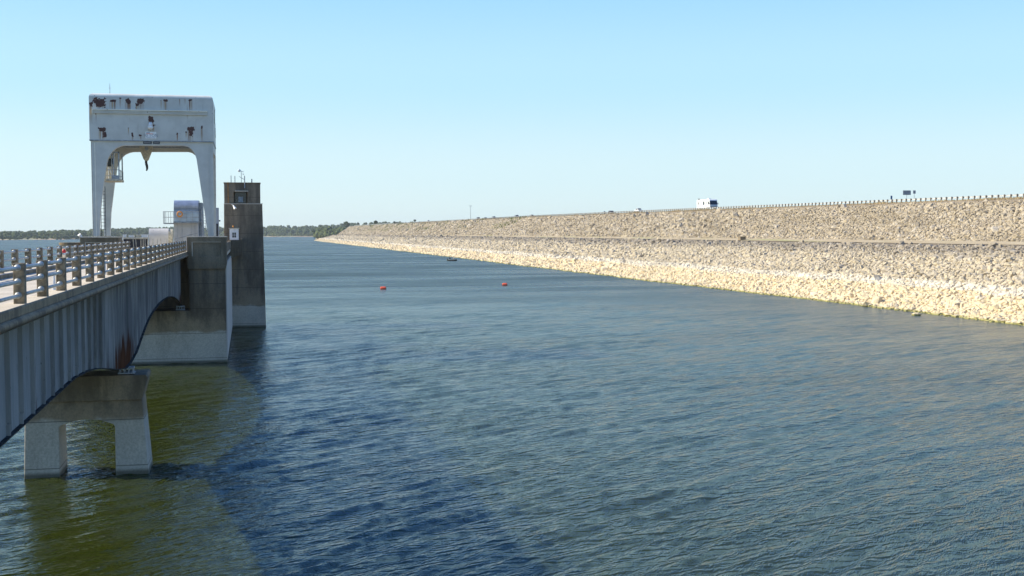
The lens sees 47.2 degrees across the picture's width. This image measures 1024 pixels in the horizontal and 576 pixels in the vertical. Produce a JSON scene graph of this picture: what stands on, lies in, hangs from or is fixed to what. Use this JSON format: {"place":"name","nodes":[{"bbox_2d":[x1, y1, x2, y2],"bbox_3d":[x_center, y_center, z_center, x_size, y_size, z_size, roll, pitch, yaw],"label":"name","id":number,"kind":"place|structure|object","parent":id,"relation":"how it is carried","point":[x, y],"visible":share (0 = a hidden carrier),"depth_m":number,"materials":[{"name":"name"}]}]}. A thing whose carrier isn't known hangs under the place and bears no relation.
{"place":"outdoors","nodes":[
{"label":"outdoors","id":0,"kind":"place"},
{"bbox_2d":[0,236,148,239],"bbox_3d":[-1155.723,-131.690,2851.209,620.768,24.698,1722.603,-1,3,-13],"label":"shore","id":1,"kind":"structure","parent":0,"point":[24,238],"depth_m":2265.08,"materials":[{"name":"green plant"}]},
{"bbox_2d":[0,227,173,239],"bbox_3d":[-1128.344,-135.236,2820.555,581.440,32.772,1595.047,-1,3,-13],"label":"woods","id":2,"kind":"object","parent":1,"relation":"on","point":[55,234],"visible":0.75,"depth_m":2430.99,"materials":[{"name":"green plant"}]},
{"bbox_2d":[204,225,361,236],"bbox_3d":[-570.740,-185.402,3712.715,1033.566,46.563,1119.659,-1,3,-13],"label":"shore","id":3,"kind":"structure","parent":0,"point":[288,234],"depth_m":3453.14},
{"bbox_2d":[204,221,419,235],"bbox_3d":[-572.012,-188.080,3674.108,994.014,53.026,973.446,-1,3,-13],"label":"woods","id":4,"kind":"object","parent":3,"relation":"on","point":[274,230],"visible":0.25,"depth_m":3627.64,"materials":[{"name":"green plant"}]},
{"bbox_2d":[0,237,1023,575],"bbox_3d":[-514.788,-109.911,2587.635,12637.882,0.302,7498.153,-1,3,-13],"label":"water","id":5,"kind":"structure","parent":0,"point":[340,413],"depth_m":70.49,"materials":[{"name":"blue liquid"}]},
{"bbox_2d":[24,369,152,478],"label":"bridge pier","id":6,"kind":"structure","parent":5,"relation":"in","point":[116,400],"depth_m":60.94,"materials":[{"name":"concrete"}]},
{"bbox_2d":[59,236,241,364],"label":"intake structure","id":7,"kind":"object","parent":5,"relation":"in","point":[198,329],"visible":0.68,"depth_m":113.25,"materials":[{"name":"concrete"}]},
{"bbox_2d":[0,241,188,447],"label":"bridge","id":8,"kind":"structure","parent":7,"relation":"attached to","point":[86,315],"depth_m":43.03,"materials":[{"name":"concrete"}]},
{"bbox_2d":[123,237,160,248],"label":"service railing","id":9,"kind":"object","parent":7,"relation":"on","point":[135,242],"visible":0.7,"depth_m":119.42,"materials":[{"name":"grey metal"}]},
{"bbox_2d":[89,93,215,236],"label":"gantry crane","id":10,"kind":"object","parent":7,"relation":"on","point":[121,126],"visible":0.94,"depth_m":116.47,"materials":[{"name":"paint"}]},
{"bbox_2d":[149,228,173,245],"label":"machinery cover","id":11,"kind":"object","parent":7,"relation":"on","point":[165,235],"visible":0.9,"depth_m":133.46,"materials":[{"name":"metal"}]},
{"bbox_2d":[163,200,205,250],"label":"hoist house","id":12,"kind":"structure","parent":7,"relation":"on","point":[190,222],"depth_m":129.63,"materials":[{"name":"metal"}]},
{"bbox_2d":[216,208,219,235],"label":"pole","id":13,"kind":"object","parent":7,"relation":"on","point":[217,221],"visible":0.36,"depth_m":140.44,"materials":[{"name":"metal"}]},
{"bbox_2d":[224,169,265,327],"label":"concrete tower","id":14,"kind":"structure","parent":5,"relation":"in","point":[243,216],"depth_m":156.08,"materials":[{"name":"grey concrete"}]},
{"bbox_2d":[229,229,238,239],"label":"door","id":15,"kind":"structure","parent":14,"relation":"in","point":[234,233],"depth_m":155.45,"materials":[{"name":"white paint"}]},
{"bbox_2d":[235,192,245,202],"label":"window","id":16,"kind":"structure","parent":14,"relation":"in","point":[240,197],"depth_m":156.37,"materials":[{"name":"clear glass"}]},
{"bbox_2d":[0,0,1023,231],"label":"sky","id":17,"kind":"structure","parent":0,"point":[351,111],"materials":[{"name":"blue"}]},
{"bbox_2d":[364,198,1023,324],"bbox_3d":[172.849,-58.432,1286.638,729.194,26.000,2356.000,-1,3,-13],"label":"dam embankment","id":18,"kind":"structure","parent":0,"point":[960,202],"depth_m":261.00,"materials":[{"name":"beige stone"}]},
{"bbox_2d":[314,220,484,250],"bbox_3d":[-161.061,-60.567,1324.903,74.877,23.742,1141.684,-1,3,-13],"label":"riprap","id":19,"kind":"object","parent":18,"relation":"on","point":[387,239],"visible":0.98,"depth_m":1004.33,"materials":[{"name":"stone"}]},
{"bbox_2d":[358,216,526,230],"bbox_3d":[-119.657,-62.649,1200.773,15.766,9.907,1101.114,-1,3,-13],"label":"weeds","id":20,"kind":"object","parent":18,"relation":"on","point":[460,225],"visible":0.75,"depth_m":797.62,"materials":[{"name":"green plant"}]},
{"bbox_2d":[405,208,768,274],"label":"riprap","id":21,"kind":"object","parent":18,"relation":"on","point":[563,253],"visible":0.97,"depth_m":450.46,"materials":[{"name":"stone"}]},
{"bbox_2d":[359,235,1023,244],"bbox_3d":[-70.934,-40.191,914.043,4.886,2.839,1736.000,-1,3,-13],"label":"berm path","id":22,"kind":"structure","parent":18,"relation":"on","point":[917,241],"depth_m":277.44,"materials":[{"name":"beige gravel"}]},
{"bbox_2d":[738,236,745,239],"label":"concrete box","id":23,"kind":"object","parent":22,"relation":"on","point":[741,237],"visible":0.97,"depth_m":318.35,"materials":[{"name":"white concrete"}]},
{"bbox_2d":[598,199,1023,325],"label":"riprap","id":24,"kind":"object","parent":18,"relation":"on","point":[747,257],"visible":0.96,"depth_m":240.59,"materials":[{"name":"stone"}]},
{"bbox_2d":[903,190,910,198],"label":"road sign","id":25,"kind":"object","parent":18,"relation":"on","point":[906,192],"visible":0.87,"depth_m":311.03,"materials":[{"name":"blue metal"}]},
{"bbox_2d":[697,198,717,209],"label":"motorhome","id":26,"kind":"object","parent":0,"point":[707,203],"visible":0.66,"depth_m":417.75,"materials":[{"name":"white paint"}]},
{"bbox_3d":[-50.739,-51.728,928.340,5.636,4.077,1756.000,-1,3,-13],"label":"crest verge","id":27,"kind":"structure","parent":0,"visible":0},
{"bbox_2d":[354,194,1023,225],"bbox_3d":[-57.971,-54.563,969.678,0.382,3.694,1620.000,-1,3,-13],"label":"guardrail","id":28,"kind":"object","parent":27,"relation":"on","point":[910,199],"visible":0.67,"depth_m":347.74,"materials":[{"name":"metal"}]},
{"bbox_2d":[422,196,1023,222],"bbox_3d":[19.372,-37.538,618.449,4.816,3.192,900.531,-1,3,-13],"label":"dry grass","id":29,"kind":"structure","parent":27,"relation":"on","point":[975,199],"depth_m":342.90,"materials":[{"name":"beige plant"}]},
{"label":"end shore","id":30,"kind":"structure","parent":0,"visible":0},
{"bbox_2d":[312,225,345,237],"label":"woods","id":31,"kind":"object","parent":30,"relation":"on","point":[322,232],"visible":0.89,"depth_m":2227.12,"materials":[{"name":"green plant"}]}
]}

